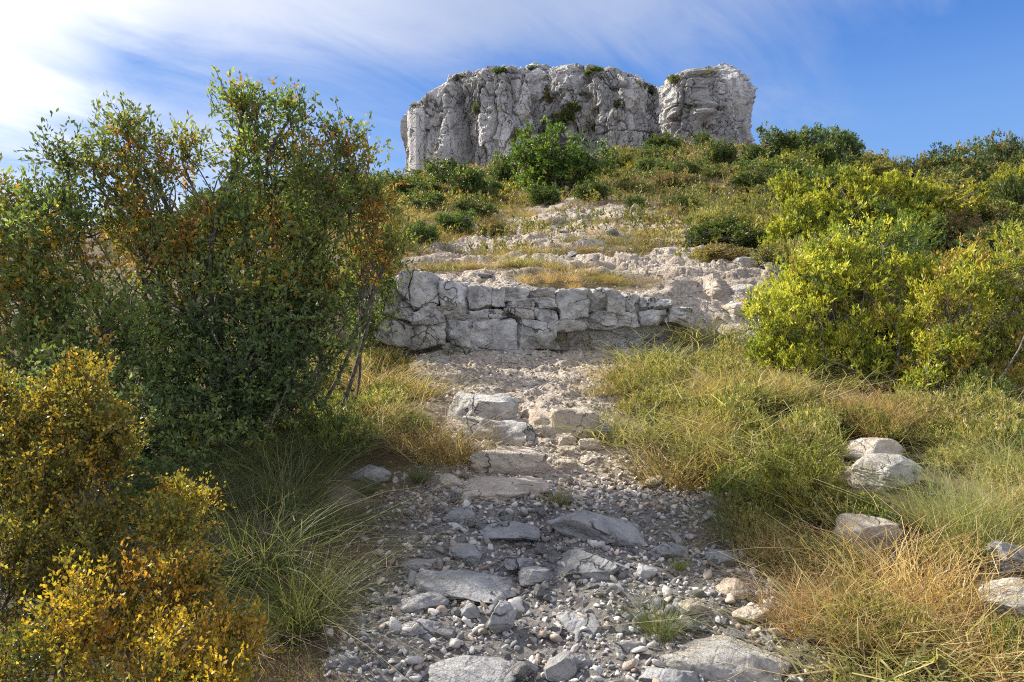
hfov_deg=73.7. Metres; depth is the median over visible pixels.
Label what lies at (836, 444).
herb
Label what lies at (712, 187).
shrub
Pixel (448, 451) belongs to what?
grass tuft
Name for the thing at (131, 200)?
shrub
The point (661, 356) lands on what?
herb
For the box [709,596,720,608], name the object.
stone
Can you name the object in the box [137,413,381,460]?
grass tuft
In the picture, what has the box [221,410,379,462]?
grass tuft
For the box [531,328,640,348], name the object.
grass tuft
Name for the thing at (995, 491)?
grass tuft
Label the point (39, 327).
shrub
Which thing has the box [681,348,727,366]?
herb
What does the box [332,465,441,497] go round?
grass tuft
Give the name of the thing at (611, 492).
gravel
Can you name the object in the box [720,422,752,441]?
herb
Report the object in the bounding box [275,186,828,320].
hill grass
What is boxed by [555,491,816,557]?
grass tuft
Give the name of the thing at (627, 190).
shrub
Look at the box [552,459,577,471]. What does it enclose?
stone
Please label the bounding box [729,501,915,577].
grass tuft
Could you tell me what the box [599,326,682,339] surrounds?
boulder
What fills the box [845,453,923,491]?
boulder
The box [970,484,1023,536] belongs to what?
grass tuft
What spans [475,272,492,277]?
stone
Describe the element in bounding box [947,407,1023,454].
herb
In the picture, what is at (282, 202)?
shrub
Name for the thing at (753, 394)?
herb
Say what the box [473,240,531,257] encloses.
grass tuft
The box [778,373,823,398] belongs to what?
herb
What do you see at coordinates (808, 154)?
shrub
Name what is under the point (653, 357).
herb
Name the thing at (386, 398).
herb
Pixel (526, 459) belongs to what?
rock step
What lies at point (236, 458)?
grass tuft
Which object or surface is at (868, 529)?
boulder
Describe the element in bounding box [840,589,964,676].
herb
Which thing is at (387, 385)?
herb
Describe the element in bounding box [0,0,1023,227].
sky
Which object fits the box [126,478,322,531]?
grass tuft
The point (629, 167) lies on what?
shrub
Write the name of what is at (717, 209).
herb
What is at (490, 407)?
rock step
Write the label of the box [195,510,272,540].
grass tuft
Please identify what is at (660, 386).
grass tuft
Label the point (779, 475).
rosemary shrub
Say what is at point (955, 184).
shrub
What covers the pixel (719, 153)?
shrub
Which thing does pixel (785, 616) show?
grass tuft
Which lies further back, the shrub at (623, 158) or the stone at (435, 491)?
the shrub at (623, 158)
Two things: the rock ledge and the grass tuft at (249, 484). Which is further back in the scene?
the rock ledge
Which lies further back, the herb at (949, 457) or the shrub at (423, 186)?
the shrub at (423, 186)
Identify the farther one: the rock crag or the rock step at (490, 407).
the rock crag
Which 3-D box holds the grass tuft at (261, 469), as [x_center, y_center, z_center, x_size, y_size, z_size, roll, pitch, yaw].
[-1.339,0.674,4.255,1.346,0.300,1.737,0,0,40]
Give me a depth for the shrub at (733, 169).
28.25 m
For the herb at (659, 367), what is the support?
on the ground at (678, 288)
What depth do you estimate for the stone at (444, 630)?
2.65 m
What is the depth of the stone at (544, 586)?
3.00 m
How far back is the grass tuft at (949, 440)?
4.49 m
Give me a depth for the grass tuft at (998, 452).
4.08 m
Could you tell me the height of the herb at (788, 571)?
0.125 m
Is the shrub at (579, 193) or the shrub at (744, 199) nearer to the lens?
the shrub at (744, 199)
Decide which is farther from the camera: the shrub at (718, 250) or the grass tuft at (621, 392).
the shrub at (718, 250)
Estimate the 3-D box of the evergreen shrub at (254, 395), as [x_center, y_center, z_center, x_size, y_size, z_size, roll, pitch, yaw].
[-1.943,0.293,4.417,1.553,1.818,1.914,0,0,24]
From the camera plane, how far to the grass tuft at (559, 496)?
3.94 m
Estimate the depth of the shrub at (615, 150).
49.64 m
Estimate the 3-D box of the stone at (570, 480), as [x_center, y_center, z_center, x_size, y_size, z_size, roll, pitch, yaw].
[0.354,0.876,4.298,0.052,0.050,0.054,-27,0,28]
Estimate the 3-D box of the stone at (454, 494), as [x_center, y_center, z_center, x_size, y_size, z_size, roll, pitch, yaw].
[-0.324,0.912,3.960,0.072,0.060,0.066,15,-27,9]
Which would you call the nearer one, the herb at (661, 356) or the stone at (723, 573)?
the stone at (723, 573)
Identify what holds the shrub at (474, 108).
on the rock crag
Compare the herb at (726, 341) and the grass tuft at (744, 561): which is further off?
the herb at (726, 341)
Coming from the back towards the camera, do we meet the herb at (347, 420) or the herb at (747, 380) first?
the herb at (747, 380)
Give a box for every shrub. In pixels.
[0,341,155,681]
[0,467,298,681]
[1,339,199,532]
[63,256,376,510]
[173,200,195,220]
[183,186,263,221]
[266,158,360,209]
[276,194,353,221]
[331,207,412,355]
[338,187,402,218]
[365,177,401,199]
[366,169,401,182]
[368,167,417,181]
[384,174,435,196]
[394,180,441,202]
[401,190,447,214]
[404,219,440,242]
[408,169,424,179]
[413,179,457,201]
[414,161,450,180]
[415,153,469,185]
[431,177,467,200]
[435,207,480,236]
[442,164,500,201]
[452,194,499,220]
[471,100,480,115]
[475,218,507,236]
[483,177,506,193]
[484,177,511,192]
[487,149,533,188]
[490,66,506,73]
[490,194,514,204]
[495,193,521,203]
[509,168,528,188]
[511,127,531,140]
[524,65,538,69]
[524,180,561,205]
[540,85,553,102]
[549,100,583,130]
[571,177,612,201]
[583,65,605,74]
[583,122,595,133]
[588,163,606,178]
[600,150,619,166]
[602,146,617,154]
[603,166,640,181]
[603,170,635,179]
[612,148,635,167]
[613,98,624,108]
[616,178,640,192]
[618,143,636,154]
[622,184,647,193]
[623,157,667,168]
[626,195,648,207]
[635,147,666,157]
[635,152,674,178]
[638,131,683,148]
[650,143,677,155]
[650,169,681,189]
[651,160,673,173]
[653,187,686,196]
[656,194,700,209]
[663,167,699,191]
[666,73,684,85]
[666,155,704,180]
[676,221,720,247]
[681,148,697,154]
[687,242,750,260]
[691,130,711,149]
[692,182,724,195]
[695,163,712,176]
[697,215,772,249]
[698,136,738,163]
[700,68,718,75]
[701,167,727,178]
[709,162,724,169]
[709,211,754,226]
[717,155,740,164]
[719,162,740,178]
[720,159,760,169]
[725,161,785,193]
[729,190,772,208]
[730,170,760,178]
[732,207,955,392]
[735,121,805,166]
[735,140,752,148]
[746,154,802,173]
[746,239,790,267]
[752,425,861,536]
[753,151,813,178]
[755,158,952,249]
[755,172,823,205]
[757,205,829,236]
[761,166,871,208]
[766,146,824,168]
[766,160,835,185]
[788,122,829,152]
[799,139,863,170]
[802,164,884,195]
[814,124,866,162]
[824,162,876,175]
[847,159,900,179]
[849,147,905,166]
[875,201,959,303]
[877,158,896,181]
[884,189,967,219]
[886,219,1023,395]
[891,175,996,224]
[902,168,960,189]
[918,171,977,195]
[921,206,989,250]
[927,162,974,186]
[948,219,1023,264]
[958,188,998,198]
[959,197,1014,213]
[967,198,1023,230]
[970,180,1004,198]
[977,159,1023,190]
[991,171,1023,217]
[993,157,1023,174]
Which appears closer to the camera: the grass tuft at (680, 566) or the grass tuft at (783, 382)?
the grass tuft at (680, 566)
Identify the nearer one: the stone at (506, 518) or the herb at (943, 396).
the stone at (506, 518)
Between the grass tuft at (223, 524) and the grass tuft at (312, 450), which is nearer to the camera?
the grass tuft at (223, 524)
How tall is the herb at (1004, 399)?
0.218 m
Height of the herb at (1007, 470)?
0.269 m
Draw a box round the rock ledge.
[350,269,692,354]
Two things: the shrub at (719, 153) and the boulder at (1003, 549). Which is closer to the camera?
the boulder at (1003, 549)
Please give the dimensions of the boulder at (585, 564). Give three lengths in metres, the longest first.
0.302 x 0.218 x 0.128 m
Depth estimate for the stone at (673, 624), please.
2.65 m
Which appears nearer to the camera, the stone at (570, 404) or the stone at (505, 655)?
the stone at (505, 655)
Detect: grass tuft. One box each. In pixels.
[0,437,625,655]
[7,494,599,681]
[13,407,544,565]
[21,451,568,612]
[32,533,535,680]
[33,461,338,554]
[40,463,317,545]
[86,466,340,529]
[101,535,543,680]
[111,469,252,515]
[112,445,405,512]
[118,456,351,520]
[125,505,245,559]
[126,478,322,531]
[134,488,331,553]
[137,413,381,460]
[137,469,330,525]
[140,429,337,479]
[144,508,283,545]
[151,427,352,484]
[156,460,385,504]
[157,456,261,488]
[157,507,250,538]
[161,423,418,474]
[162,419,344,457]
[163,470,447,557]
[191,435,356,473]
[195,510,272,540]
[207,389,473,458]
[207,536,473,641]
[212,435,400,485]
[213,497,327,545]
[214,425,419,470]
[214,496,537,624]
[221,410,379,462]
[238,447,411,485]
[238,454,552,530]
[238,542,451,652]
[243,585,350,649]
[253,430,366,465]
[277,457,349,484]
[286,427,409,458]
[296,370,578,425]
[300,342,501,393]
[302,429,412,458]
[312,431,409,463]
[317,394,566,469]
[324,403,523,456]
[326,355,522,401]
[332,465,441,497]
[333,381,369,398]
[357,392,437,425]
[357,456,481,483]
[375,409,461,434]
[375,422,401,441]
[414,340,482,355]
[452,470,921,622]
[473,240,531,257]
[479,245,563,266]
[496,394,762,465]
[508,546,861,673]
[514,486,599,505]
[518,344,696,388]
[522,326,574,347]
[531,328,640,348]
[535,411,925,520]
[545,372,633,396]
[550,396,917,462]
[552,404,1008,499]
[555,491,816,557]
[559,324,721,365]
[564,369,675,399]
[593,353,886,414]
[597,553,1023,681]
[609,396,689,418]
[616,572,1020,681]
[618,375,719,399]
[618,394,813,446]
[619,531,1021,681]
[631,357,805,395]
[635,310,760,347]
[647,547,721,572]
[649,538,960,677]
[651,351,922,410]
[660,424,748,447]
[661,433,700,451]
[670,372,729,400]
[676,367,766,389]
[684,348,763,369]
[685,509,879,588]
[687,501,899,573]
[695,559,1022,673]
[696,533,928,602]
[700,381,803,416]
[701,464,1023,633]
[701,507,820,563]
[703,365,850,397]
[710,365,785,385]
[720,368,838,402]
[722,356,852,392]
[722,534,966,655]
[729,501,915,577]
[741,545,1023,681]
[752,411,855,434]
[762,587,974,676]
[763,566,877,624]
[764,351,1023,430]
[764,557,961,629]
[767,431,1023,560]
[772,374,937,419]
[784,552,876,584]
[807,386,920,420]
[807,455,864,484]
[817,437,1023,539]
[819,410,1023,477]
[826,388,997,439]
[830,380,998,427]
[862,410,939,435]
[902,437,1018,461]
[902,455,1023,524]
[904,426,998,452]
[912,436,1023,460]
[926,432,1023,470]
[934,442,1015,473]
[947,447,1023,476]
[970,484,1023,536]
[983,494,1023,542]
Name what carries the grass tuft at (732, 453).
on the ground at (678, 288)
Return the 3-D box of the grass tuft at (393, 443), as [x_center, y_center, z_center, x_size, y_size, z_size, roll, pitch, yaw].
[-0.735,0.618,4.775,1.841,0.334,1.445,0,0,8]
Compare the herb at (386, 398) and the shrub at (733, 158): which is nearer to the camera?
the herb at (386, 398)
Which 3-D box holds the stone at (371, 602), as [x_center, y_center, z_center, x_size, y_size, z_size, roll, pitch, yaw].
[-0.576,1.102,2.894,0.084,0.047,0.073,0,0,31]
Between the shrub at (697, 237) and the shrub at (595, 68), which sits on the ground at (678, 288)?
the shrub at (697, 237)
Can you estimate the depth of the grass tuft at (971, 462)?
4.08 m
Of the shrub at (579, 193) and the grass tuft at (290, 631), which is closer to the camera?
the grass tuft at (290, 631)
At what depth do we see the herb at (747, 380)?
5.84 m
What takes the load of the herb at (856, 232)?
on the ground at (678, 288)
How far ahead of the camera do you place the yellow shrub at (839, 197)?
11.66 m
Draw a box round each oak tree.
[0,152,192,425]
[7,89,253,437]
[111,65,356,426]
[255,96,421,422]
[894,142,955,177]
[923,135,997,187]
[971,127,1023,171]
[1002,149,1023,177]
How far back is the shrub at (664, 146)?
41.93 m
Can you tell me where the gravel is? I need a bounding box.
[245,198,830,681]
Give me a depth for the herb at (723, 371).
6.04 m
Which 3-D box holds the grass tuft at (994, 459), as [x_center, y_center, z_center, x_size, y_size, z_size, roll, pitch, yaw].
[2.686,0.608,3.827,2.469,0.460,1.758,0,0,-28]
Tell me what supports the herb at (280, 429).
on the ground at (678, 288)
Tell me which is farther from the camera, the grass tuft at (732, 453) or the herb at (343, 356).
the herb at (343, 356)
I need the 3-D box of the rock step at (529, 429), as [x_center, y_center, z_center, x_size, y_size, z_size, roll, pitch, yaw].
[-0.094,0.750,5.034,0.588,0.364,0.345,7,5,17]
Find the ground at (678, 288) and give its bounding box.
[0,144,1023,681]
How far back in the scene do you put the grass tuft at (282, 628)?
2.65 m
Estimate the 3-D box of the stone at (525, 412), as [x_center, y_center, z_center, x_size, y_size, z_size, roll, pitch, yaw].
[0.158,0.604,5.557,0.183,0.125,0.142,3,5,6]
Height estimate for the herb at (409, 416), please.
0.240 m
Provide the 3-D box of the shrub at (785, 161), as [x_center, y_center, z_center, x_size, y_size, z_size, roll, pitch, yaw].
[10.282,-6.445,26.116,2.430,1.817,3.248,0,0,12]
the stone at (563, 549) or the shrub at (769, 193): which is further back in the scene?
the shrub at (769, 193)
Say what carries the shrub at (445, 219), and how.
on the ground at (678, 288)
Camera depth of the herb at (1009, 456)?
4.11 m
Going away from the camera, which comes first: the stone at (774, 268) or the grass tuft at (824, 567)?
the grass tuft at (824, 567)
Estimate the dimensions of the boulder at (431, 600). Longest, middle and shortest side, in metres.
0.258 x 0.172 x 0.086 m
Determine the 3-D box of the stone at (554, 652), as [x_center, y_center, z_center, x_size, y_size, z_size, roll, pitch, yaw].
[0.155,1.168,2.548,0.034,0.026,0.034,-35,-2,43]
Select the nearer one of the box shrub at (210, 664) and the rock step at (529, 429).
the box shrub at (210, 664)
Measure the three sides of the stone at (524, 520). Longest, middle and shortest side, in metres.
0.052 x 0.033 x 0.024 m
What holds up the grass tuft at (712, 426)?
on the ground at (678, 288)
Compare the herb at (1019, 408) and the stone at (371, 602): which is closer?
the stone at (371, 602)
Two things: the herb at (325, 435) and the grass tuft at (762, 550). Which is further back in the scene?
the herb at (325, 435)
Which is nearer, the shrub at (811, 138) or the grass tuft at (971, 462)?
the grass tuft at (971, 462)
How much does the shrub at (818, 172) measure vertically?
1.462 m
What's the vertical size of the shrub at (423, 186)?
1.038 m
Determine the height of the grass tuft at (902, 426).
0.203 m
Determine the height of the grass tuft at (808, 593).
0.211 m
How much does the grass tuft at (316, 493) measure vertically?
0.497 m
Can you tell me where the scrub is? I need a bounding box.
[93,133,978,259]
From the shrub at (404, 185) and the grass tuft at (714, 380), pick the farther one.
the shrub at (404, 185)
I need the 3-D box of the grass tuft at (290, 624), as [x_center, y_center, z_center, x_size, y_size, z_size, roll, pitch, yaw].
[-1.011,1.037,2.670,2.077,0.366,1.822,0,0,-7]
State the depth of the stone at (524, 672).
2.40 m
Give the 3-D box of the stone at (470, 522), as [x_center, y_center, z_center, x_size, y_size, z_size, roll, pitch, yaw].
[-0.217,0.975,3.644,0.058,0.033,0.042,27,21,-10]
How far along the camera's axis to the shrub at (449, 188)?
24.67 m
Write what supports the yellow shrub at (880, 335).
on the ground at (678, 288)
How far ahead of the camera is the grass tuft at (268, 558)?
3.04 m
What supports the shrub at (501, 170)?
on the ground at (678, 288)
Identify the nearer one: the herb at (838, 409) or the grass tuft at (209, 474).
the grass tuft at (209, 474)
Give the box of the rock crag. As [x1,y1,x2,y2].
[400,62,757,176]
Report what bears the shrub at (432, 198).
on the ground at (678, 288)
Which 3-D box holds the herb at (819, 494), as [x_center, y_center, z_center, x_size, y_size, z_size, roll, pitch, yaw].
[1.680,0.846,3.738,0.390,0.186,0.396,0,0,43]
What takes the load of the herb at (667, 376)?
on the ground at (678, 288)
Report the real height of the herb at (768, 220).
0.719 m
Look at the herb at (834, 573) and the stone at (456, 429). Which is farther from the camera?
the stone at (456, 429)
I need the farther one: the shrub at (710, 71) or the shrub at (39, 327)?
the shrub at (710, 71)
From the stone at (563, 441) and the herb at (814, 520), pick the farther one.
the stone at (563, 441)
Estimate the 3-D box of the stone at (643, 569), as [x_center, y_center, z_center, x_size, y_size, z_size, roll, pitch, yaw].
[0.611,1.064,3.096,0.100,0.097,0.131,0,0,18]
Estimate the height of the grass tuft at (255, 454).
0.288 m
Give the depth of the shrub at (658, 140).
47.22 m
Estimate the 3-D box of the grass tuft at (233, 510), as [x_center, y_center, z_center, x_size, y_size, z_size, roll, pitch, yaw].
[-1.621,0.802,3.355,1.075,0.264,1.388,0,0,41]
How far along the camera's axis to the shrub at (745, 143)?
47.62 m
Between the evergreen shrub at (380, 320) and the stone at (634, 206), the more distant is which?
the stone at (634, 206)
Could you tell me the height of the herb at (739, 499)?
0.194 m
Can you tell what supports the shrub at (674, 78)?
on the rock crag
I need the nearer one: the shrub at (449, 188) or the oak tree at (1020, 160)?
the shrub at (449, 188)
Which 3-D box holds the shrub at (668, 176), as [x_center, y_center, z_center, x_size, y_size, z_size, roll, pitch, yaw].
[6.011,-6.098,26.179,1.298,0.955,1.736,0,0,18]
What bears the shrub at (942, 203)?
on the ground at (678, 288)
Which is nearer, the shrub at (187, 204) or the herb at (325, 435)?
the herb at (325, 435)
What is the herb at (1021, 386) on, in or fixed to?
on the ground at (678, 288)
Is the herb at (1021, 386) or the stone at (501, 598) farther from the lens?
the herb at (1021, 386)
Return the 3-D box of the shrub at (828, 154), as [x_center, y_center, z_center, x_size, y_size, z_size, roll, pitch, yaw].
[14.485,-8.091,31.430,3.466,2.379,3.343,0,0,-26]
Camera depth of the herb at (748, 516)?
3.39 m
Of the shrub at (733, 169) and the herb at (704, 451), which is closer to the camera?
the herb at (704, 451)
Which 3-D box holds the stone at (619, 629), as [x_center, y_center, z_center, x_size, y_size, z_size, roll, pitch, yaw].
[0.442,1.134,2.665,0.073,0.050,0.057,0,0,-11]
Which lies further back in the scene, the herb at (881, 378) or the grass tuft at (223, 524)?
the herb at (881, 378)
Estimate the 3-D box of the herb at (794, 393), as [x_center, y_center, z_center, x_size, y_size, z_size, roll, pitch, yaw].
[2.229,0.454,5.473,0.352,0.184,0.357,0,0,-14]
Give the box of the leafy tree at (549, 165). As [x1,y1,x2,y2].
[500,115,619,198]
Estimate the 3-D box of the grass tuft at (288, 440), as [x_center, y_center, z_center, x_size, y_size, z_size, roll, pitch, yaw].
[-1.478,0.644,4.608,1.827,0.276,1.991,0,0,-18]
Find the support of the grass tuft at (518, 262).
on the ground at (678, 288)
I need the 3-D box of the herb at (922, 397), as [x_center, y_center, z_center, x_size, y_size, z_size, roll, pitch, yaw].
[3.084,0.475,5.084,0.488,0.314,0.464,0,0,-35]
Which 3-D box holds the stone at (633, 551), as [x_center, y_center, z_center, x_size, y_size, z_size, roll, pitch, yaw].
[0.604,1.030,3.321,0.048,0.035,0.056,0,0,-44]
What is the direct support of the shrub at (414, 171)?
on the ground at (678, 288)
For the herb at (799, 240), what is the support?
on the ground at (678, 288)
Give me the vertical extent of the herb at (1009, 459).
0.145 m
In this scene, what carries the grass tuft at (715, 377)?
on the ground at (678, 288)
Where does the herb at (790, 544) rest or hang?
on the ground at (678, 288)
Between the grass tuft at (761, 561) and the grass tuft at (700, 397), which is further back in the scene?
the grass tuft at (700, 397)
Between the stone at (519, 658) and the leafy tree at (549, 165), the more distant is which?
the leafy tree at (549, 165)
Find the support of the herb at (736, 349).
on the ground at (678, 288)
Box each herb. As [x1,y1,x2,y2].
[272,406,329,437]
[278,403,358,442]
[282,359,342,395]
[285,332,344,358]
[285,404,381,459]
[290,415,354,454]
[306,387,380,416]
[309,365,345,389]
[310,345,357,372]
[349,346,384,365]
[353,342,414,373]
[357,384,411,412]
[361,376,415,400]
[384,409,439,439]
[605,360,641,384]
[612,367,652,395]
[613,388,660,414]
[631,368,656,382]
[632,407,660,421]
[633,359,651,371]
[637,380,686,411]
[640,350,672,367]
[642,353,696,382]
[643,348,681,366]
[644,368,685,389]
[655,418,702,439]
[659,400,692,420]
[667,433,737,477]
[669,428,708,444]
[672,399,725,424]
[680,207,712,224]
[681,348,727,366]
[683,390,707,406]
[691,203,733,225]
[692,401,729,424]
[694,350,745,376]
[695,211,729,223]
[701,393,768,435]
[702,457,764,500]
[704,354,759,385]
[705,376,777,418]
[706,333,746,354]
[714,490,790,527]
[716,457,765,484]
[719,342,756,360]
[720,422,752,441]
[723,500,792,547]
[727,429,763,449]
[727,486,771,514]
[731,349,759,365]
[731,372,769,390]
[731,475,796,509]
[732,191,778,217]
[733,384,789,413]
[733,482,795,522]
[738,481,801,514]
[744,367,790,384]
[749,412,832,458]
[752,206,784,217]
[752,210,777,223]
[752,439,818,470]
[755,210,779,230]
[765,234,816,264]
[772,533,813,558]
[773,388,816,411]
[774,398,849,440]
[774,555,825,586]
[775,388,810,404]
[775,529,872,577]
[776,230,824,253]
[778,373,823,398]
[779,486,839,523]
[781,236,854,270]
[781,516,810,537]
[788,465,824,487]
[791,405,844,427]
[793,481,860,527]
[794,433,839,466]
[798,427,850,459]
[799,479,867,513]
[799,481,847,507]
[809,590,887,647]
[811,396,856,426]
[817,562,860,587]
[818,228,871,252]
[818,355,871,381]
[820,567,896,604]
[822,586,933,662]
[828,488,908,525]
[835,374,870,391]
[836,401,900,433]
[838,260,874,277]
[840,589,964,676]
[846,488,881,511]
[860,414,915,439]
[862,233,934,266]
[862,367,900,386]
[867,608,933,666]
[880,385,933,400]
[881,393,912,408]
[891,384,960,416]
[891,400,936,420]
[897,428,943,445]
[898,398,981,434]
[900,252,949,281]
[910,526,998,568]
[911,355,971,385]
[913,413,976,446]
[920,439,984,469]
[927,234,975,249]
[930,389,959,401]
[934,417,982,444]
[939,382,985,403]
[940,362,1020,402]
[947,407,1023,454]
[953,393,1015,416]
[954,386,1022,418]
[962,457,1016,482]
[966,611,1023,678]
[975,397,1023,422]
[977,454,1023,495]
[980,377,1023,398]
[981,409,1023,438]
[985,466,1023,500]
[986,363,1023,384]
[987,420,1023,452]
[989,453,1023,467]
[995,450,1022,464]
[998,491,1023,527]
[1006,378,1023,395]
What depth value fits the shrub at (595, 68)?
87.70 m
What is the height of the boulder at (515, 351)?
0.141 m
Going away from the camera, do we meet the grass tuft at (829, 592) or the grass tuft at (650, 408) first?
the grass tuft at (829, 592)
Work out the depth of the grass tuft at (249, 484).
3.73 m
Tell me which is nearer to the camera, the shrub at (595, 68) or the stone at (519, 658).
the stone at (519, 658)
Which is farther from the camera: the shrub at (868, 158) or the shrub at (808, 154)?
the shrub at (868, 158)
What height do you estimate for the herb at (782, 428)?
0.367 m
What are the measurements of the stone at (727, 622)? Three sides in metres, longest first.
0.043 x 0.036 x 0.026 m
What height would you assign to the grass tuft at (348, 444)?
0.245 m
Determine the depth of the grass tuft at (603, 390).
6.19 m
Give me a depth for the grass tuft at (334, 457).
4.34 m
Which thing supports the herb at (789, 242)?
on the ground at (678, 288)
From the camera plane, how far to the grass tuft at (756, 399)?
5.24 m
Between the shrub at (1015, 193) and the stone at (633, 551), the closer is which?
the stone at (633, 551)
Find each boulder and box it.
[349,465,391,485]
[397,591,448,613]
[401,617,444,639]
[415,569,516,603]
[417,354,455,363]
[428,655,516,681]
[448,543,483,560]
[479,520,540,540]
[492,349,530,354]
[546,510,646,546]
[555,549,619,581]
[556,612,601,637]
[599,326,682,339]
[638,666,701,681]
[649,542,690,559]
[661,635,792,681]
[669,252,700,257]
[723,301,764,316]
[832,513,903,556]
[839,438,905,461]
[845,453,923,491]
[978,577,1023,621]
[986,540,1023,574]
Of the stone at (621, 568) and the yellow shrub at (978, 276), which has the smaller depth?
the stone at (621, 568)
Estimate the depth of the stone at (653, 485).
4.20 m
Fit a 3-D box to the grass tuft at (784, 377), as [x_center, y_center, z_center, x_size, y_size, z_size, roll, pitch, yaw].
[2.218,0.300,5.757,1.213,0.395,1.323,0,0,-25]
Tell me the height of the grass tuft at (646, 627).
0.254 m
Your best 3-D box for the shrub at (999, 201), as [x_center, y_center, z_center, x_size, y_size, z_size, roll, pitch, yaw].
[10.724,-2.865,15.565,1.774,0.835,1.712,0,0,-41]
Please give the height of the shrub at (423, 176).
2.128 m
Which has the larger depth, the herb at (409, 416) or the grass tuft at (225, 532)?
the herb at (409, 416)
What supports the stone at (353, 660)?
on the ground at (678, 288)
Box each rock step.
[447,392,518,420]
[451,476,550,502]
[462,416,538,445]
[470,445,550,474]
[528,407,606,440]
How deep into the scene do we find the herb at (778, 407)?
5.25 m
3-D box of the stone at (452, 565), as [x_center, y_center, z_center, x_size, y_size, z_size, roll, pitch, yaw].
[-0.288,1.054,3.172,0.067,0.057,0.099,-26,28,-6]
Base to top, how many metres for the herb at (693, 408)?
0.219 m
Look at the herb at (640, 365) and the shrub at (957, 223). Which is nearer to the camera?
the herb at (640, 365)
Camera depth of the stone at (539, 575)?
3.07 m
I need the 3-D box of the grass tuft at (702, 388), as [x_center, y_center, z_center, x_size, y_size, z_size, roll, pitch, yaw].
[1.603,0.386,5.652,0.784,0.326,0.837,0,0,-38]
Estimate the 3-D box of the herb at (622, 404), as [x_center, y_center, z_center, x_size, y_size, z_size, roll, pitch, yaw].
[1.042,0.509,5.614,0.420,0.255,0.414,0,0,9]
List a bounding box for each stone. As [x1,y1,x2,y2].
[319,652,360,670]
[364,595,381,605]
[372,655,388,668]
[381,595,401,606]
[400,558,436,573]
[423,552,430,558]
[428,487,439,493]
[433,623,455,638]
[438,473,461,488]
[442,506,475,523]
[445,559,457,570]
[447,424,465,437]
[447,535,465,544]
[450,492,461,502]
[451,607,460,616]
[460,603,479,618]
[461,473,469,478]
[466,556,478,568]
[467,519,476,527]
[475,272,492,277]
[476,489,505,501]
[476,524,487,529]
[481,500,488,509]
[486,600,516,633]
[497,596,505,601]
[499,515,513,521]
[502,652,510,659]
[504,556,533,569]
[510,661,530,681]
[512,440,533,446]
[513,661,538,676]
[515,656,524,660]
[518,565,551,586]
[520,407,531,418]
[520,518,528,522]
[522,485,543,497]
[525,442,535,446]
[534,425,548,435]
[534,542,546,553]
[534,583,546,597]
[536,507,545,516]
[541,583,548,589]
[543,594,551,599]
[543,651,576,681]
[548,623,562,634]
[551,650,557,656]
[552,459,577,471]
[554,233,574,240]
[555,447,574,456]
[558,433,577,446]
[561,546,569,552]
[565,476,573,483]
[565,495,575,502]
[567,401,574,407]
[568,251,578,256]
[575,238,604,245]
[575,653,591,670]
[577,438,600,450]
[580,456,597,464]
[581,599,589,607]
[582,584,599,589]
[596,424,612,439]
[605,229,619,234]
[608,639,644,654]
[613,496,622,499]
[615,623,631,633]
[618,566,626,572]
[629,549,640,555]
[631,203,639,210]
[636,563,657,581]
[644,475,663,487]
[649,597,667,610]
[666,622,678,635]
[670,569,679,576]
[677,608,688,614]
[678,598,710,615]
[678,615,702,633]
[692,589,704,596]
[701,276,721,289]
[701,490,732,506]
[705,288,726,298]
[705,549,743,568]
[706,273,722,284]
[707,559,720,564]
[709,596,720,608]
[715,578,749,599]
[718,258,730,262]
[720,569,730,577]
[720,618,729,625]
[723,627,745,641]
[730,284,760,293]
[731,257,762,267]
[732,606,770,622]
[744,589,752,597]
[757,280,771,290]
[759,262,783,269]
[764,264,777,272]
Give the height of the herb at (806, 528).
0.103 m
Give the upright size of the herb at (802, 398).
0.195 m
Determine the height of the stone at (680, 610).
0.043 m
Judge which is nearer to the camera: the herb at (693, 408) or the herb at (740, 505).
the herb at (740, 505)
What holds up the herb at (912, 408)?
on the ground at (678, 288)
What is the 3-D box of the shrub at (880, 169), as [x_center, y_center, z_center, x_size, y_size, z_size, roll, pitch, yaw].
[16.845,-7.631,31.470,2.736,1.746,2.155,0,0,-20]
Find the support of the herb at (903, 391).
on the ground at (678, 288)
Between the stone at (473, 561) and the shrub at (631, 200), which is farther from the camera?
the shrub at (631, 200)
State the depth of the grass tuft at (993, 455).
4.10 m
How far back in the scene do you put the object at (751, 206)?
15.84 m
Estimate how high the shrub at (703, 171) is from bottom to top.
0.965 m
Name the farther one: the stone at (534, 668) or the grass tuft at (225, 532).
the grass tuft at (225, 532)
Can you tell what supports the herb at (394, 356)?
on the ground at (678, 288)
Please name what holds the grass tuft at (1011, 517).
on the ground at (678, 288)
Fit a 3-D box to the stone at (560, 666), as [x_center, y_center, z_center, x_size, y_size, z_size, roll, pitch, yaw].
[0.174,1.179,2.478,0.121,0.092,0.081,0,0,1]
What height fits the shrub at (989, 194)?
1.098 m
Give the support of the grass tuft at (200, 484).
on the ground at (678, 288)
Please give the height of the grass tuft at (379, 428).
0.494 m
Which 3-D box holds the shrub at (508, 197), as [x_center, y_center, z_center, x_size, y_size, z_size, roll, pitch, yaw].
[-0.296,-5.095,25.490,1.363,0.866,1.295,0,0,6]
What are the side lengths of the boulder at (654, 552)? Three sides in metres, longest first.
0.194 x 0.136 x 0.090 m
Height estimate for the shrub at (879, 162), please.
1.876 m
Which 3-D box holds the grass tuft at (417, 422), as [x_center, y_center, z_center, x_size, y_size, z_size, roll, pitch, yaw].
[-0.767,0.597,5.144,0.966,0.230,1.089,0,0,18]

